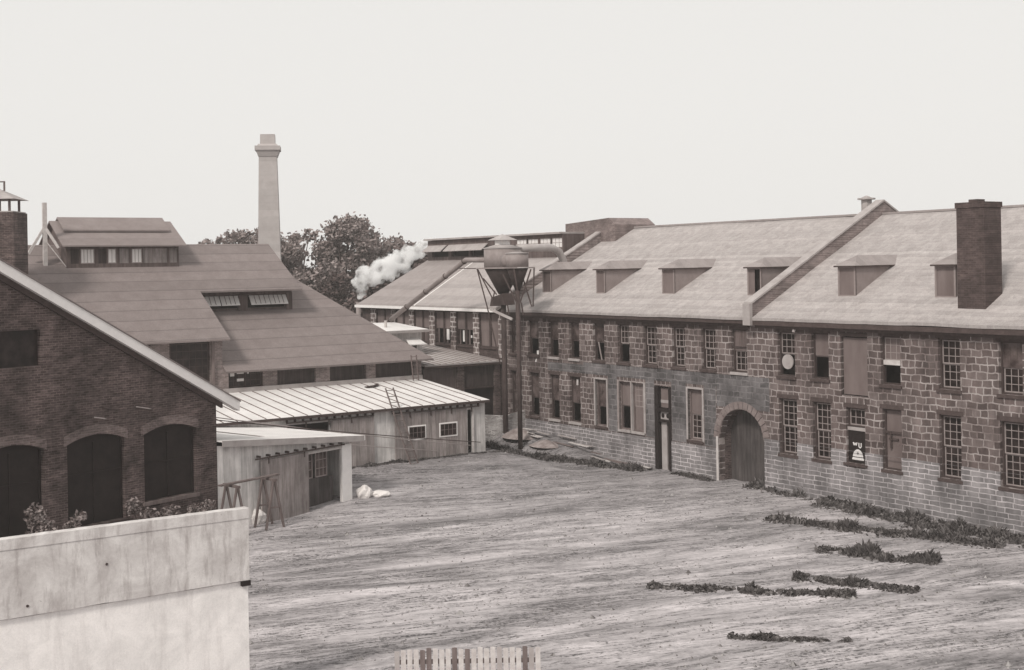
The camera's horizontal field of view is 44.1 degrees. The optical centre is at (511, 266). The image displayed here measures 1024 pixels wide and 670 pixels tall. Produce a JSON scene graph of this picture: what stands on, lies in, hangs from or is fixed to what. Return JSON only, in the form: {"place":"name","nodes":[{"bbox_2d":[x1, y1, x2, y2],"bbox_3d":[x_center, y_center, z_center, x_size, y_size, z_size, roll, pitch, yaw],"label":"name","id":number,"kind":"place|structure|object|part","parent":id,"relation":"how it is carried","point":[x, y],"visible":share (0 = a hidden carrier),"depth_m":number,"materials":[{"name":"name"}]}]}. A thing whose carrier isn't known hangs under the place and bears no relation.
{"place":"outdoors","nodes":[
{"label":"outdoors","id":0,"kind":"place"},
{"bbox_2d":[382,241,427,287],"bbox_3d":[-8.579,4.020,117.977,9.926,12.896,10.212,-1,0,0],"label":"steam","id":1,"kind":"object","parent":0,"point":[407,260],"visible":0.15,"depth_m":118.24,"materials":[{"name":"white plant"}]},
{"bbox_2d":[0,0,1023,270],"label":"sky","id":2,"kind":"structure","parent":0,"point":[423,119],"materials":[{"name":"white"}]},
{"bbox_2d":[248,290,1023,669],"bbox_3d":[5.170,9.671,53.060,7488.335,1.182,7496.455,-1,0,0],"label":"ground","id":3,"kind":"structure","parent":0,"point":[336,614],"depth_m":41.49,"materials":[{"name":"grey soil"}]},
{"bbox_2d":[0,181,27,273],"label":"brick tower","id":4,"kind":"structure","parent":3,"relation":"on","point":[13,239],"depth_m":61.89,"materials":[{"name":"brown brick"}]},
{"bbox_2d":[23,502,58,533],"bbox_3d":[-15.801,9.250,42.490,1.258,2.669,1.054,-1,0,0],"label":"bush","id":5,"kind":"object","parent":3,"relation":"on","point":[33,519],"visible":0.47,"depth_m":42.47,"materials":[{"name":"grey plant"}]},
{"bbox_2d":[62,509,86,528],"bbox_3d":[-15.059,9.506,43.919,1.057,2.132,0.720,-1,0,-22],"label":"bush","id":6,"kind":"object","parent":3,"relation":"on","point":[78,518],"visible":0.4,"depth_m":43.82,"materials":[{"name":"grey plant"}]},
{"bbox_2d":[0,258,240,537],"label":"brick gable building","id":7,"kind":"structure","parent":3,"relation":"on","point":[70,370],"depth_m":45.42,"materials":[{"name":"brown brick"}]},
{"bbox_2d":[0,329,37,367],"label":"window","id":8,"kind":"structure","parent":7,"relation":"in","point":[19,348],"depth_m":43.41,"materials":[{"name":"black glass"}]},
{"bbox_2d":[0,445,41,537],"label":"window","id":9,"kind":"structure","parent":7,"relation":"in","point":[20,465],"depth_m":43.34,"materials":[{"name":"wood"}]},
{"bbox_2d":[67,434,128,526],"bbox_3d":[-15.019,7.733,45.638,0.331,3.340,2.560,-1,0,37],"label":"window","id":10,"kind":"structure","parent":7,"relation":"in","point":[94,462],"depth_m":45.81,"materials":[{"name":"wood"}]},
{"bbox_2d":[143,424,199,505],"bbox_3d":[-13.059,7.474,48.240,0.331,2.890,2.580,-1,0,37],"label":"window","id":11,"kind":"structure","parent":7,"relation":"in","point":[168,449],"depth_m":48.30,"materials":[{"name":"brown wood"}]},
{"bbox_2d":[94,417,436,450],"bbox_3d":[-9.432,7.417,55.104,0.038,4.242,22.247,-1,0,30],"label":"wire","id":12,"kind":"object","parent":7,"relation":"attached to","point":[351,444],"visible":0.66,"depth_m":59.05,"materials":[{"name":"metal"}]},
{"bbox_2d":[103,408,480,442],"bbox_3d":[-8.235,7.152,56.022,0.038,4.354,24.367,-1,0,32],"label":"wire","id":13,"kind":"object","parent":7,"relation":"attached to","point":[325,430],"visible":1,"depth_m":56.22,"materials":[{"name":"metal"}]},
{"bbox_2d":[136,406,470,445],"bbox_3d":[-8.052,7.246,56.392,0.038,4.348,22.298,-1,0,32],"label":"wire","id":14,"kind":"object","parent":7,"relation":"attached to","point":[327,431],"visible":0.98,"depth_m":56.93,"materials":[{"name":"metal"}]},
{"bbox_2d":[0,506,250,669],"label":"whitewashed wall","id":15,"kind":"structure","parent":3,"relation":"on","point":[165,593],"depth_m":28.43,"materials":[{"name":"concrete"}]},
{"bbox_2d":[124,497,157,519],"bbox_3d":[-13.515,9.460,46.144,1.178,2.172,0.882,-1,0,0],"label":"bush","id":16,"kind":"object","parent":3,"relation":"on","point":[148,514],"visible":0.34,"depth_m":46.07,"materials":[{"name":"grey plant"}]},
{"bbox_2d":[158,504,180,516],"bbox_3d":[-12.693,9.702,47.279,1.004,1.657,0.886,-1,0,0],"label":"bush","id":17,"kind":"object","parent":3,"relation":"on","point":[167,511],"visible":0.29,"depth_m":47.18,"materials":[{"name":"grey plant"}]},
{"bbox_2d":[186,499,215,513],"bbox_3d":[-11.860,9.672,48.264,1.223,1.690,0.938,-1,0,0],"label":"bush","id":18,"kind":"object","parent":3,"relation":"on","point":[201,507],"visible":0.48,"depth_m":48.12,"materials":[{"name":"grey plant"}]},
{"bbox_2d":[198,236,223,243],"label":"leafy tree","id":19,"kind":"object","parent":3,"relation":"on","point":[218,240],"visible":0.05,"depth_m":133.91,"materials":[{"name":"grey plant"}]},
{"bbox_2d":[28,217,433,392],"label":"foundry building","id":20,"kind":"structure","parent":3,"relation":"on","point":[231,318],"depth_m":68.81,"materials":[{"name":"brick"}]},
{"bbox_2d":[28,203,59,265],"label":"braced post","id":21,"kind":"object","parent":20,"relation":"on","point":[44,231],"visible":0.95,"depth_m":66.50,"materials":[{"name":"grey wood"}]},
{"bbox_2d":[169,342,208,380],"bbox_3d":[-16.505,4.895,64.573,2.124,2.068,0.169,-1,0,-34],"label":"window","id":22,"kind":"structure","parent":20,"relation":"in","point":[193,356],"depth_m":64.64,"materials":[{"name":"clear glass"}]},
{"bbox_2d":[229,371,260,387],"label":"window","id":23,"kind":"structure","parent":20,"relation":"in","point":[246,379],"depth_m":66.27,"materials":[{"name":"black glass"}]},
{"bbox_2d":[373,320,428,350],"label":"rooftop hut","id":24,"kind":"object","parent":20,"relation":"on","point":[410,335],"visible":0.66,"depth_m":77.02,"materials":[{"name":"metal"}]},
{"bbox_2d":[221,483,242,508],"bbox_3d":[-10.916,9.495,49.317,0.909,2.007,1.100,-1,0,-45],"label":"trestle","id":25,"kind":"object","parent":3,"relation":"on","point":[236,487],"visible":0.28,"depth_m":49.19,"materials":[{"name":"grey wood"}]},
{"bbox_2d":[218,473,279,486],"bbox_3d":[-10.392,8.433,50.035,0.220,0.080,3.000,-1,0,37],"label":"trestle plank","id":26,"kind":"object","parent":25,"relation":"on","point":[246,480],"visible":1,"depth_m":49.94,"materials":[{"name":"grey wood"}]},
{"bbox_2d":[217,228,257,243],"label":"leafy tree","id":27,"kind":"object","parent":3,"relation":"on","point":[240,237],"visible":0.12,"depth_m":132.60,"materials":[{"name":"grey plant"}]},
{"bbox_2d":[252,509,266,523],"bbox_3d":[-10.401,10.255,51.611,0.772,0.946,0.634,-1,0,0],"label":"lime sack","id":28,"kind":"object","parent":3,"relation":"on","point":[262,516],"visible":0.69,"depth_m":51.39,"materials":[{"name":"white fabric"}]},
{"bbox_2d":[255,134,281,260],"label":"factory chimney","id":29,"kind":"object","parent":3,"relation":"on","point":[268,149],"visible":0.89,"depth_m":109.17,"materials":[{"name":"grey brick"}]},
{"bbox_2d":[254,477,284,529],"bbox_3d":[-9.771,9.476,50.833,0.909,2.007,1.100,-1,0,-45],"label":"trestle","id":30,"kind":"object","parent":3,"relation":"on","point":[268,500],"visible":0.95,"depth_m":50.77,"materials":[{"name":"grey wood"}]},
{"bbox_2d":[216,427,364,524],"bbox_3d":[-12.258,8.943,55.483,8.340,4.146,8.055,-1,0,37],"label":"shed","id":31,"kind":"object","parent":3,"relation":"on","point":[312,468],"depth_m":53.03,"materials":[{"name":"wood"}]},
{"bbox_2d":[260,452,309,522],"bbox_3d":[-9.437,9.176,52.651,0.070,2.580,2.630,-1,0,37],"label":"sliding door","id":32,"kind":"structure","parent":31,"relation":"in","point":[292,481],"depth_m":52.75,"materials":[{"name":"grey wood"}]},
{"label":"inner window","id":33,"kind":"part","parent":31,"relation":"part of","materials":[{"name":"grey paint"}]},
{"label":"inner window","id":34,"kind":"part","parent":31,"relation":"part of","materials":[{"name":"grey glass"}]},
{"bbox_2d":[283,231,301,276],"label":"leafy tree","id":35,"kind":"object","parent":3,"relation":"on","point":[297,236],"visible":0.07,"depth_m":133.08,"materials":[{"name":"grey plant"}]},
{"bbox_2d":[255,228,345,287],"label":"leafy tree","id":36,"kind":"object","parent":3,"relation":"on","point":[294,252],"visible":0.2,"depth_m":129.22,"materials":[{"name":"grey plant"}]},
{"bbox_2d":[307,211,390,307],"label":"leafy tree","id":37,"kind":"object","parent":3,"relation":"on","point":[358,235],"visible":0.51,"depth_m":126.46,"materials":[{"name":"grey plant"}]},
{"bbox_2d":[216,379,489,465],"bbox_3d":[-12.447,8.606,62.876,22.692,4.282,6.900,-1,0,-34],"label":"lean to shed","id":38,"kind":"object","parent":3,"relation":"on","point":[431,410],"visible":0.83,"depth_m":64.23,"materials":[{"name":"metal"}]},
{"bbox_2d":[330,416,374,465],"bbox_3d":[-7.820,8.626,62.137,2.350,2.350,0.066,-1,0,-34],"label":"sliding door","id":39,"kind":"structure","parent":38,"relation":"in","point":[361,455],"depth_m":62.34,"materials":[{"name":"grey wood"}]},
{"bbox_2d":[395,412,426,459],"bbox_3d":[-5.110,8.579,63.953,1.786,2.350,0.108,-1,0,-34],"label":"sliding door","id":40,"kind":"structure","parent":38,"relation":"in","point":[416,424],"depth_m":63.97,"materials":[{"name":"grey wood"}]},
{"bbox_2d":[410,355,418,380],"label":"ladder","id":41,"kind":"object","parent":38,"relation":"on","point":[411,356],"visible":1,"depth_m":70.96,"materials":[{"name":"grey wood"}]},
{"bbox_2d":[426,408,467,457],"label":"sliding door","id":42,"kind":"structure","parent":38,"relation":"in","point":[442,424],"depth_m":65.12,"materials":[{"name":"grey wood"}]},
{"bbox_2d":[315,259,391,317],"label":"leafy tree","id":43,"kind":"object","parent":3,"relation":"on","point":[371,279],"visible":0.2,"depth_m":115.02,"materials":[{"name":"grey plant"}]},
{"bbox_2d":[355,299,360,315],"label":"steam pipe","id":44,"kind":"object","parent":3,"relation":"on","point":[358,310],"visible":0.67,"depth_m":94.87,"materials":[{"name":"metal"}]},
{"bbox_2d":[356,485,371,497],"bbox_3d":[-6.589,10.082,56.286,0.743,0.787,0.656,-1,0,0],"label":"lime sack","id":45,"kind":"object","parent":3,"relation":"on","point":[363,491],"visible":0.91,"depth_m":56.09,"materials":[{"name":"white fabric"}]},
{"bbox_2d":[372,490,390,496],"bbox_3d":[-5.924,10.177,56.602,1.018,0.351,0.650,-1,0,0],"label":"lime sack","id":46,"kind":"object","parent":3,"relation":"on","point":[379,493],"visible":0.96,"depth_m":56.40,"materials":[{"name":"white fabric"}]},
{"bbox_2d":[353,233,426,280],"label":"leafy tree","id":47,"kind":"object","parent":3,"relation":"on","point":[383,253],"visible":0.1,"depth_m":132.19,"materials":[{"name":"grey plant"}]},
{"bbox_2d":[385,387,418,463],"bbox_3d":[-5.432,8.180,63.178,1.786,4.249,0.412,-1,0,21],"label":"ladder","id":48,"kind":"object","parent":3,"relation":"on","point":[401,414],"visible":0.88,"depth_m":63.20,"materials":[{"name":"grey wood"}]},
{"bbox_2d":[352,450,501,468],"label":"weeds","id":49,"kind":"object","parent":3,"relation":"on","point":[372,464],"visible":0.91,"depth_m":63.24,"materials":[{"name":"plant"}]},
{"bbox_2d":[421,344,501,414],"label":"annex","id":50,"kind":"object","parent":3,"relation":"on","point":[476,375],"visible":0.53,"depth_m":74.50,"materials":[{"name":"metal"}]},
{"bbox_2d":[394,646,540,669],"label":"picket fence","id":51,"kind":"object","parent":3,"relation":"on","point":[467,660],"visible":1,"depth_m":30.00,"materials":[{"name":"white wood"}]},
{"bbox_2d":[483,234,521,432],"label":"dust collector","id":52,"kind":"object","parent":3,"relation":"on","point":[493,254],"visible":0.66,"depth_m":71.82,"materials":[{"name":"metal"}]},
{"bbox_2d":[387,257,483,321],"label":"blower duct","id":53,"kind":"object","parent":52,"relation":"attached to","point":[432,286],"visible":0.96,"depth_m":76.01,"materials":[{"name":"metal"}]},
{"bbox_2d":[476,267,534,363],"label":"iron stand","id":54,"kind":"object","parent":52,"relation":"attached to","point":[498,312],"visible":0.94,"depth_m":69.92,"materials":[{"name":"grey metal"}]},
{"bbox_2d":[355,218,654,414],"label":"mill wing","id":55,"kind":"structure","parent":3,"relation":"on","point":[450,312],"depth_m":81.56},
{"bbox_2d":[378,309,390,322],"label":"window","id":56,"kind":"structure","parent":55,"relation":"in","point":[383,315],"depth_m":87.52,"materials":[{"name":"brown paint"}]},
{"bbox_2d":[397,310,408,324],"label":"window","id":57,"kind":"structure","parent":55,"relation":"in","point":[403,318],"depth_m":85.02,"materials":[{"name":"brown paint"}]},
{"bbox_2d":[416,311,429,343],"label":"window","id":58,"kind":"structure","parent":55,"relation":"in","point":[422,317],"depth_m":82.86,"materials":[{"name":"brown paint"}]},
{"bbox_2d":[434,312,450,345],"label":"window","id":59,"kind":"structure","parent":55,"relation":"in","point":[443,318],"depth_m":80.69,"materials":[{"name":"brown paint"}]},
{"bbox_2d":[456,312,472,347],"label":"window","id":60,"kind":"structure","parent":55,"relation":"in","point":[465,320],"depth_m":78.55,"materials":[{"name":"brown paint"}]},
{"bbox_2d":[479,313,498,349],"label":"window","id":61,"kind":"structure","parent":55,"relation":"in","point":[487,335],"depth_m":76.34,"materials":[{"name":"brown paint"}]},
{"bbox_2d":[485,410,524,441],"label":"rubble wall","id":62,"kind":"structure","parent":3,"relation":"on","point":[493,427],"depth_m":72.10,"materials":[{"name":"grey stone"}]},
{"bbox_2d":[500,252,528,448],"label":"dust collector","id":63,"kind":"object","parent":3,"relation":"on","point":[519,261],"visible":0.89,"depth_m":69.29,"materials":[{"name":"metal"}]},
{"bbox_2d":[500,448,539,459],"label":"weeds","id":64,"kind":"object","parent":3,"relation":"on","point":[525,454],"visible":0.8,"depth_m":66.53,"materials":[{"name":"plant"}]},
{"bbox_2d":[502,428,557,447],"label":"earth heap","id":65,"kind":"object","parent":3,"relation":"on","point":[512,434],"visible":0.81,"depth_m":70.05,"materials":[{"name":"grey soil"}]},
{"bbox_2d":[485,440,654,472],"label":"weeds","id":66,"kind":"object","parent":3,"relation":"on","point":[563,458],"visible":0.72,"depth_m":65.34,"materials":[{"name":"plant"}]},
{"bbox_2d":[523,428,650,467],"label":"plank heap","id":67,"kind":"object","parent":3,"relation":"on","point":[583,445],"visible":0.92,"depth_m":67.98,"materials":[{"name":"grey wood"}]},
{"bbox_2d":[249,445,1023,669],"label":"clods","id":68,"kind":"object","parent":3,"relation":"on","point":[1007,663],"visible":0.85,"depth_m":41.62,"materials":[{"name":"grey soil"}]},
{"bbox_2d":[671,471,715,481],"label":"weeds","id":69,"kind":"object","parent":3,"relation":"on","point":[696,476],"visible":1,"depth_m":60.73,"materials":[{"name":"plant"}]},
{"bbox_2d":[646,580,857,598],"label":"weeds","id":70,"kind":"object","parent":3,"relation":"on","point":[751,588],"visible":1,"depth_m":39.43,"materials":[{"name":"plant"}]},
{"bbox_2d":[506,196,1023,534],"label":"stone mill","id":71,"kind":"object","parent":3,"relation":"on","point":[872,352],"visible":0.94,"depth_m":57.20,"materials":[{"name":"stone"}]},
{"bbox_2d":[508,317,516,355],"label":"window","id":72,"kind":"structure","parent":71,"relation":"in","point":[513,330],"depth_m":74.46,"materials":[{"name":"brown paint"}]},
{"bbox_2d":[509,367,516,413],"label":"window","id":73,"kind":"structure","parent":71,"relation":"in","point":[514,388],"depth_m":74.48,"materials":[{"name":"brown paint"}]},
{"bbox_2d":[526,318,539,361],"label":"window","id":74,"kind":"structure","parent":71,"relation":"in","point":[534,332],"depth_m":72.66,"materials":[{"name":"brown paint"}]},
{"bbox_2d":[528,369,539,418],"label":"window","id":75,"kind":"structure","parent":71,"relation":"in","point":[534,373],"depth_m":72.68,"materials":[{"name":"brown paint"}]},
{"bbox_2d":[515,244,566,261],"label":"exhaust duct","id":76,"kind":"object","parent":71,"relation":"attached to","point":[558,251],"visible":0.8,"depth_m":73.34,"materials":[{"name":"metal"}]},
{"bbox_2d":[547,319,558,359],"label":"window","id":77,"kind":"structure","parent":71,"relation":"in","point":[554,325],"depth_m":71.07,"materials":[{"name":"brown paint"}]},
{"bbox_2d":[548,371,560,421],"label":"window","id":78,"kind":"structure","parent":71,"relation":"in","point":[555,375],"depth_m":71.07,"materials":[{"name":"brown paint"}]},
{"bbox_2d":[567,319,579,360],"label":"window","id":79,"kind":"structure","parent":71,"relation":"in","point":[574,325],"depth_m":69.49,"materials":[{"name":"brown paint"}]},
{"bbox_2d":[568,373,581,424],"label":"window","id":80,"kind":"structure","parent":71,"relation":"in","point":[576,398],"depth_m":69.46,"materials":[{"name":"brown paint"}]},
{"bbox_2d":[591,320,605,363],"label":"window","id":81,"kind":"structure","parent":71,"relation":"in","point":[599,328],"depth_m":67.68,"materials":[{"name":"brown paint"}]},
{"bbox_2d":[593,377,607,429],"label":"window","id":82,"kind":"structure","parent":71,"relation":"in","point":[602,383],"depth_m":67.65,"materials":[{"name":"grey wood"}]},
{"bbox_2d":[616,321,630,365],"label":"window","id":83,"kind":"structure","parent":71,"relation":"in","point":[624,329],"depth_m":65.95,"materials":[{"name":"brown paint"}]},
{"bbox_2d":[617,380,633,432],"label":"window","id":84,"kind":"structure","parent":71,"relation":"in","point":[625,387],"depth_m":66.06,"materials":[{"name":"grey wood"}]},
{"bbox_2d":[630,381,645,434],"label":"window","id":85,"kind":"structure","parent":71,"relation":"in","point":[638,404],"depth_m":65.07,"materials":[{"name":"grey wood"}]},
{"bbox_2d":[641,322,657,367],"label":"window","id":86,"kind":"structure","parent":71,"relation":"in","point":[650,328],"depth_m":64.17,"materials":[{"name":"grey glass"}]},
{"bbox_2d":[670,324,685,370],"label":"window","id":87,"kind":"structure","parent":71,"relation":"in","point":[679,329],"depth_m":62.40,"materials":[{"name":"brown paint"}]},
{"bbox_2d":[686,386,703,443],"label":"window","id":88,"kind":"structure","parent":71,"relation":"in","point":[696,394],"depth_m":61.50,"materials":[{"name":"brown wood"}]},
{"bbox_2d":[699,325,716,372],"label":"window","id":89,"kind":"structure","parent":71,"relation":"in","point":[708,331],"depth_m":60.64,"materials":[{"name":"grey glass"}]},
{"bbox_2d":[729,326,747,375],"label":"window","id":90,"kind":"structure","parent":71,"relation":"in","point":[740,335],"depth_m":58.85,"materials":[{"name":"brown paint"}]},
{"bbox_2d":[775,329,795,379],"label":"window","id":91,"kind":"structure","parent":71,"relation":"in","point":[787,338],"depth_m":56.43,"materials":[{"name":"grey glass"}]},
{"bbox_2d":[777,393,798,458],"bbox_3d":[12.377,7.075,56.281,0.365,2.800,1.310,-1,0,-34],"label":"window","id":92,"kind":"structure","parent":71,"relation":"in","point":[788,405],"depth_m":56.44,"materials":[{"name":"grey glass"}]},
{"bbox_2d":[809,330,829,382],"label":"window","id":93,"kind":"structure","parent":71,"relation":"in","point":[820,338],"depth_m":54.92,"materials":[{"name":"brown paint"}]},
{"bbox_2d":[810,397,832,463],"bbox_3d":[13.478,7.056,54.659,0.365,2.800,1.250,-1,0,-34],"label":"window","id":94,"kind":"structure","parent":71,"relation":"in","point":[822,405],"depth_m":54.81,"materials":[{"name":"grey glass"}]},
{"bbox_2d":[843,402,866,427],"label":"window","id":95,"kind":"structure","parent":71,"relation":"in","point":[856,412],"depth_m":53.23,"materials":[{"name":"brown paint"}]},
{"bbox_2d":[878,333,901,388],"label":"window","id":96,"kind":"structure","parent":71,"relation":"in","point":[891,344],"depth_m":51.78,"materials":[{"name":"grey glass"}]},
{"bbox_2d":[880,404,903,474],"bbox_3d":[15.575,7.019,51.554,0.350,2.800,1.200,-1,0,-34],"label":"window","id":97,"kind":"structure","parent":71,"relation":"in","point":[893,419],"depth_m":51.67,"materials":[{"name":"brown paint"}]},
{"bbox_2d":[935,335,961,393],"bbox_3d":[17.093,3.762,49.250,0.365,2.300,1.240,-1,0,-34],"label":"window","id":98,"kind":"structure","parent":71,"relation":"in","point":[949,345],"depth_m":49.38,"materials":[{"name":"brown paint"}]},
{"bbox_2d":[936,409,963,484],"bbox_3d":[17.149,6.992,49.250,0.365,2.800,1.240,-1,0,-34],"label":"window","id":99,"kind":"structure","parent":71,"relation":"in","point":[951,425],"depth_m":49.40,"materials":[{"name":"grey glass"}]},
{"bbox_2d":[995,338,1023,399],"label":"window","id":100,"kind":"structure","parent":71,"relation":"in","point":[1011,351],"depth_m":47.16,"materials":[{"name":"grey glass"}]},
{"bbox_2d":[997,415,1023,493],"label":"window","id":101,"kind":"structure","parent":71,"relation":"in","point":[1013,430],"depth_m":47.16,"materials":[{"name":"grey paint"}]},
{"bbox_2d":[727,631,852,643],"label":"weeds","id":102,"kind":"object","parent":3,"relation":"on","point":[770,636],"visible":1,"depth_m":34.53,"materials":[{"name":"plant"}]},
{"bbox_2d":[791,570,920,594],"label":"weeds","id":103,"kind":"object","parent":3,"relation":"on","point":[850,581],"visible":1,"depth_m":40.08,"materials":[{"name":"plant"}]},
{"bbox_2d":[814,539,941,565],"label":"weeds","id":104,"kind":"object","parent":3,"relation":"on","point":[870,550],"visible":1,"depth_m":43.61,"materials":[{"name":"plant"}]},
{"bbox_2d":[739,477,1023,537],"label":"weeds","id":105,"kind":"object","parent":3,"relation":"on","point":[757,483],"visible":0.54,"depth_m":54.74,"materials":[{"name":"plant"}]},
{"bbox_2d":[762,511,1005,550],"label":"weeds","id":106,"kind":"object","parent":3,"relation":"on","point":[945,534],"visible":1,"depth_m":47.35,"materials":[{"name":"plant"}]},
{"bbox_2d":[810,499,1023,547],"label":"weeds","id":107,"kind":"object","parent":3,"relation":"on","point":[959,526],"visible":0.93,"depth_m":49.29,"materials":[{"name":"plant"}]}
]}

